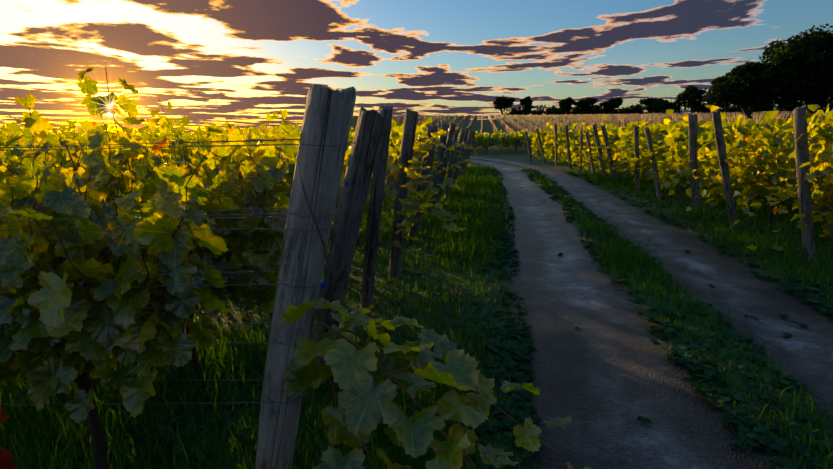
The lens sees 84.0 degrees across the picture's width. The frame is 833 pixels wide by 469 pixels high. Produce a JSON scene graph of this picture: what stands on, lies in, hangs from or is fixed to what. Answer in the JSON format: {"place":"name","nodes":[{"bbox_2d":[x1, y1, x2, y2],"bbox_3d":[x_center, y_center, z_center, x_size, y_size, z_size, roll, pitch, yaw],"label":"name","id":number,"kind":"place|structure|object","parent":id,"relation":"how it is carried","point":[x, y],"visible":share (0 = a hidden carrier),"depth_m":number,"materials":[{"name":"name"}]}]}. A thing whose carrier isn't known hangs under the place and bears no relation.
{"place":"outdoors","nodes":[
{"label":"outdoors","id":0,"kind":"place"},
{"bbox_2d":[0,116,438,157],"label":"vine leaves","id":1,"kind":"object","parent":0,"point":[15,128],"depth_m":12.27,"materials":[{"name":"plant"}]},
{"bbox_2d":[0,116,832,468],"bbox_3d":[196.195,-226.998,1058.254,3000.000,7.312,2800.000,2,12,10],"label":"ground","id":2,"kind":"structure","parent":0,"point":[608,374],"depth_m":3.89,"materials":[{"name":"green plant"}]},
{"bbox_2d":[0,404,16,468],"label":"red leaves","id":3,"kind":"object","parent":2,"relation":"on","point":[6,462],"visible":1,"depth_m":0.68,"materials":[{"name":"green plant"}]},
{"bbox_2d":[4,131,247,136],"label":"vine leaves","id":4,"kind":"object","parent":2,"relation":"on","point":[12,134],"depth_m":27.10,"materials":[{"name":"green plant"}]},
{"bbox_2d":[0,67,592,468],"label":"vine leaves","id":5,"kind":"object","parent":2,"relation":"on","point":[124,321],"visible":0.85,"depth_m":1.79,"materials":[{"name":"green plant"}]},
{"bbox_2d":[255,83,355,468],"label":"post","id":6,"kind":"object","parent":2,"relation":"on","point":[328,116],"visible":0.9,"depth_m":1.67,"materials":[{"name":"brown wood"}]},
{"bbox_2d":[309,107,384,389],"bbox_3d":[-0.471,0.251,2.809,0.145,2.012,0.167,3,19,-35],"label":"post","id":7,"kind":"object","parent":2,"relation":"on","point":[358,174],"visible":0.6,"depth_m":2.65,"materials":[{"name":"brown wood"}]},
{"bbox_2d":[360,105,392,317],"bbox_3d":[-0.361,-0.030,3.911,0.116,2.072,0.169,0,15,-26],"label":"post","id":8,"kind":"object","parent":2,"relation":"on","point":[375,203],"visible":0.79,"depth_m":3.81,"materials":[{"name":"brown wood"}]},
{"bbox_2d":[388,108,417,276],"bbox_3d":[-0.165,-0.296,5.086,0.130,2.117,0.163,-6,21,-40],"label":"post","id":9,"kind":"object","parent":2,"relation":"on","point":[409,134],"visible":0.67,"depth_m":4.97,"materials":[{"name":"brown wood"}]},
{"bbox_2d":[0,131,823,454],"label":"trellis wires","id":10,"kind":"object","parent":2,"relation":"on","point":[84,143],"visible":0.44,"depth_m":1.76,"materials":[{"name":"grey metal"}]},
{"bbox_2d":[0,67,832,468],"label":"vine canes","id":11,"kind":"object","parent":2,"relation":"on","point":[94,421],"visible":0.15,"depth_m":2.02,"materials":[{"name":"plant"}]},
{"bbox_2d":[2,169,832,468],"bbox_3d":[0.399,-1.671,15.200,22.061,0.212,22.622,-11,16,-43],"label":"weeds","id":12,"kind":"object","parent":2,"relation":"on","point":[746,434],"visible":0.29,"depth_m":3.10,"materials":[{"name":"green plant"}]},
{"bbox_2d":[406,126,435,246],"bbox_3d":[0.039,-0.533,6.538,0.135,1.996,0.128,4,17,-23],"label":"post","id":13,"kind":"object","parent":2,"relation":"on","point":[430,129],"visible":0.38,"depth_m":6.45,"materials":[{"name":"brown wood"}]},
{"bbox_2d":[417,124,437,230],"bbox_3d":[0.131,-0.801,7.696,0.161,2.033,0.114,-2,19,-39],"label":"post","id":14,"kind":"object","parent":2,"relation":"on","point":[429,173],"visible":0.31,"depth_m":7.60,"materials":[{"name":"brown wood"}]},
{"bbox_2d":[428,124,448,215],"bbox_3d":[0.386,-1.078,8.869,0.169,2.072,0.116,15,13,29],"label":"post","id":15,"kind":"object","parent":2,"relation":"on","point":[440,152],"visible":0.65,"depth_m":8.75,"materials":[{"name":"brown wood"}]},
{"bbox_2d":[436,123,455,202],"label":"post","id":16,"kind":"object","parent":2,"relation":"on","point":[449,141],"visible":0.56,"depth_m":9.91,"materials":[{"name":"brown wood"}]},
{"bbox_2d":[444,129,458,199],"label":"post","id":17,"kind":"object","parent":2,"relation":"on","point":[452,155],"visible":0.62,"depth_m":11.01,"materials":[{"name":"brown wood"}]},
{"bbox_2d":[452,129,464,176],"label":"post","id":18,"kind":"object","parent":2,"relation":"on","point":[460,138],"visible":0.31,"depth_m":12.14,"materials":[{"name":"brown wood"}]},
{"bbox_2d":[450,128,468,185],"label":"post","id":19,"kind":"object","parent":2,"relation":"on","point":[461,150],"visible":0.46,"depth_m":13.32,"materials":[{"name":"brown wood"}]},
{"bbox_2d":[459,131,468,174],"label":"post","id":20,"kind":"object","parent":2,"relation":"on","point":[463,152],"visible":0.23,"depth_m":16.91,"materials":[{"name":"brown wood"}]},
{"bbox_2d":[460,130,471,174],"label":"post","id":21,"kind":"object","parent":2,"relation":"on","point":[468,140],"visible":0.56,"depth_m":17.98,"materials":[{"name":"brown wood"}]},
{"bbox_2d":[463,130,475,171],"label":"post","id":22,"kind":"object","parent":2,"relation":"on","point":[471,142],"visible":0.6,"depth_m":19.23,"materials":[{"name":"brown wood"}]},
{"bbox_2d":[349,126,606,161],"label":"vine leaves","id":23,"kind":"object","parent":2,"relation":"on","point":[496,139],"visible":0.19,"depth_m":41.26,"materials":[{"name":"green plant"}]},
{"bbox_2d":[486,132,490,152],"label":"post","id":24,"kind":"object","parent":2,"relation":"on","point":[488,142],"visible":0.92,"depth_m":39.18,"materials":[{"name":"brown wood"}]},
{"bbox_2d":[493,95,514,114],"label":"crest tree","id":25,"kind":"object","parent":2,"relation":"on","point":[507,102],"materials":[{"name":"green plant"}]},
{"bbox_2d":[514,132,517,152],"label":"post","id":26,"kind":"object","parent":2,"relation":"on","point":[516,142],"visible":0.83,"depth_m":39.47,"materials":[{"name":"brown wood"}]},
{"bbox_2d":[504,105,533,114],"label":"bush","id":27,"kind":"object","parent":2,"relation":"on","point":[515,111],"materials":[{"name":"plant"}]},
{"bbox_2d":[520,96,533,114],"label":"crest tree","id":28,"kind":"object","parent":2,"relation":"on","point":[527,101],"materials":[{"name":"green plant"}]},
{"bbox_2d":[525,131,532,161],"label":"post","id":29,"kind":"object","parent":2,"relation":"on","point":[528,145],"visible":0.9,"depth_m":28.23,"materials":[{"name":"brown wood"}]},
{"bbox_2d":[536,129,545,163],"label":"post","id":30,"kind":"object","parent":2,"relation":"on","point":[540,142],"visible":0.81,"depth_m":26.31,"materials":[{"name":"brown wood"}]},
{"bbox_2d":[529,105,565,115],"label":"bush","id":31,"kind":"object","parent":2,"relation":"on","point":[553,110],"visible":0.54,"depth_m":164.76,"materials":[{"name":"green plant"}]},
{"bbox_2d":[554,124,557,165],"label":"post","id":32,"kind":"object","parent":2,"relation":"on","point":[556,145],"visible":0.83,"depth_m":24.50,"materials":[{"name":"brown wood"}]},
{"bbox_2d":[548,104,582,114],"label":"bush","id":33,"kind":"object","parent":2,"relation":"on","point":[573,111],"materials":[{"name":"plant"}]},
{"bbox_2d":[565,125,571,168],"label":"post","id":34,"kind":"object","parent":2,"relation":"on","point":[568,145],"visible":0.83,"depth_m":22.55,"materials":[{"name":"brown wood"}]},
{"bbox_2d":[559,97,577,113],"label":"crest tree","id":35,"kind":"object","parent":2,"relation":"on","point":[567,103],"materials":[{"name":"green plant"}]},
{"bbox_2d":[580,130,582,170],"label":"post","id":36,"kind":"object","parent":2,"relation":"on","point":[581,142],"visible":0.9,"depth_m":20.50,"materials":[{"name":"brown wood"}]},
{"bbox_2d":[575,97,597,113],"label":"crest tree","id":37,"kind":"object","parent":2,"relation":"on","point":[586,102],"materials":[{"name":"green plant"}]},
{"bbox_2d":[573,103,602,114],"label":"bush","id":38,"kind":"object","parent":2,"relation":"on","point":[594,109],"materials":[{"name":"plant"}]},
{"bbox_2d":[585,131,594,173],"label":"post","id":39,"kind":"object","parent":2,"relation":"on","point":[590,153],"visible":0.67,"depth_m":18.77,"materials":[{"name":"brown wood"}]},
{"bbox_2d":[350,110,831,146],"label":"new planting stakes","id":40,"kind":"object","parent":2,"relation":"on","point":[570,119],"visible":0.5,"depth_m":101.12,"materials":[{"name":"brown wood"}]},
{"bbox_2d":[592,124,605,175],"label":"post","id":41,"kind":"object","parent":2,"relation":"on","point":[598,145],"visible":0.77,"depth_m":16.91,"materials":[{"name":"brown wood"}]},
{"bbox_2d":[601,125,616,182],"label":"post","id":42,"kind":"object","parent":2,"relation":"on","point":[607,144],"visible":0.73,"depth_m":15.02,"materials":[{"name":"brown wood"}]},
{"bbox_2d":[599,108,621,113],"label":"bush","id":43,"kind":"object","parent":2,"relation":"on","point":[604,112],"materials":[{"name":"green plant"}]},
{"bbox_2d":[599,96,623,113],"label":"crest tree","id":44,"kind":"object","parent":2,"relation":"on","point":[616,102],"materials":[{"name":"plant"}]},
{"bbox_2d":[615,107,640,113],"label":"bush","id":45,"kind":"object","parent":2,"relation":"on","point":[622,109],"visible":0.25,"depth_m":164.17,"materials":[{"name":"green plant"}]},
{"bbox_2d":[634,126,639,189],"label":"post","id":46,"kind":"object","parent":2,"relation":"on","point":[636,154],"visible":0.75,"depth_m":13.02,"materials":[{"name":"brown wood"}]},
{"bbox_2d":[614,102,674,114],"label":"bush","id":47,"kind":"object","parent":2,"relation":"on","point":[637,107],"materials":[{"name":"plant"}]},
{"bbox_2d":[639,98,663,112],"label":"crest tree","id":48,"kind":"object","parent":2,"relation":"on","point":[650,102],"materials":[{"name":"green plant"}]},
{"bbox_2d":[644,127,661,197],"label":"post","id":49,"kind":"object","parent":2,"relation":"on","point":[653,164],"visible":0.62,"depth_m":11.29,"materials":[{"name":"brown wood"}]},
{"bbox_2d":[656,100,671,111],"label":"crest tree","id":50,"kind":"object","parent":2,"relation":"on","point":[665,102],"visible":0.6,"depth_m":153.25,"materials":[{"name":"green plant"}]},
{"bbox_2d":[666,100,703,113],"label":"bush","id":51,"kind":"object","parent":2,"relation":"on","point":[675,105],"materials":[{"name":"plant"}]},
{"bbox_2d":[675,85,706,112],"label":"crest tree","id":52,"kind":"object","parent":2,"relation":"on","point":[687,93],"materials":[{"name":"green plant"}]},
{"bbox_2d":[688,114,699,209],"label":"post","id":53,"kind":"object","parent":2,"relation":"on","point":[692,131],"visible":0.79,"depth_m":9.40,"materials":[{"name":"brown wood"}]},
{"bbox_2d":[694,102,724,112],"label":"bush","id":54,"kind":"object","parent":2,"relation":"on","point":[701,108],"visible":0.52,"depth_m":145.22,"materials":[{"name":"green plant"}]},
{"bbox_2d":[711,108,738,231],"bbox_3d":[5.063,-0.889,7.553,0.132,2.350,0.192,-5,17,44],"label":"post","id":55,"kind":"object","parent":2,"relation":"on","point":[722,154],"visible":0.81,"depth_m":7.45,"materials":[{"name":"brown wood"}]},
{"bbox_2d":[720,101,731,112],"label":"crest tree","id":56,"kind":"object","parent":2,"relation":"on","point":[726,107],"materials":[{"name":"green plant"}]},
{"bbox_2d":[720,106,741,112],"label":"bush","id":57,"kind":"object","parent":2,"relation":"on","point":[731,109],"visible":0.29,"depth_m":148.51,"materials":[{"name":"green plant"}]},
{"bbox_2d":[702,60,798,121],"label":"tree","id":58,"kind":"object","parent":2,"relation":"on","point":[747,77],"depth_m":64.15,"materials":[{"name":"green plant"}]},
{"bbox_2d":[741,104,777,111],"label":"bush","id":59,"kind":"object","parent":2,"relation":"on","point":[771,107],"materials":[{"name":"plant"}]},
{"bbox_2d":[776,101,802,112],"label":"bush","id":60,"kind":"object","parent":2,"relation":"on","point":[790,108],"visible":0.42,"depth_m":134.37,"materials":[{"name":"plant"}]},
{"bbox_2d":[759,23,832,117],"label":"tree","id":61,"kind":"object","parent":2,"relation":"on","point":[805,61],"depth_m":59.79,"materials":[{"name":"green plant"}]},
{"bbox_2d":[793,104,816,261],"bbox_3d":[4.925,-0.489,5.850,0.178,2.259,0.126,-12,7,-15],"label":"post","id":62,"kind":"object","parent":2,"relation":"on","point":[804,189],"visible":0.67,"depth_m":5.79,"materials":[{"name":"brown wood"}]},
{"bbox_2d":[0,161,832,468],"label":"grass","id":63,"kind":"structure","parent":0,"point":[44,451],"depth_m":3.31,"materials":[{"name":"green plant"}]},
{"bbox_2d":[0,101,832,250],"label":"vine leaves","id":64,"kind":"object","parent":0,"point":[819,188],"visible":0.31,"depth_m":7.13,"materials":[{"name":"green plant"}]},
{"bbox_2d":[0,0,832,135],"label":"sky","id":65,"kind":"structure","parent":0,"point":[217,62],"materials":[{"name":"blue"}]},
{"bbox_2d":[347,104,832,222],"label":"vine leaves","id":66,"kind":"object","parent":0,"point":[667,133],"visible":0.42,"depth_m":11.25,"materials":[{"name":"green plant"}]}
]}

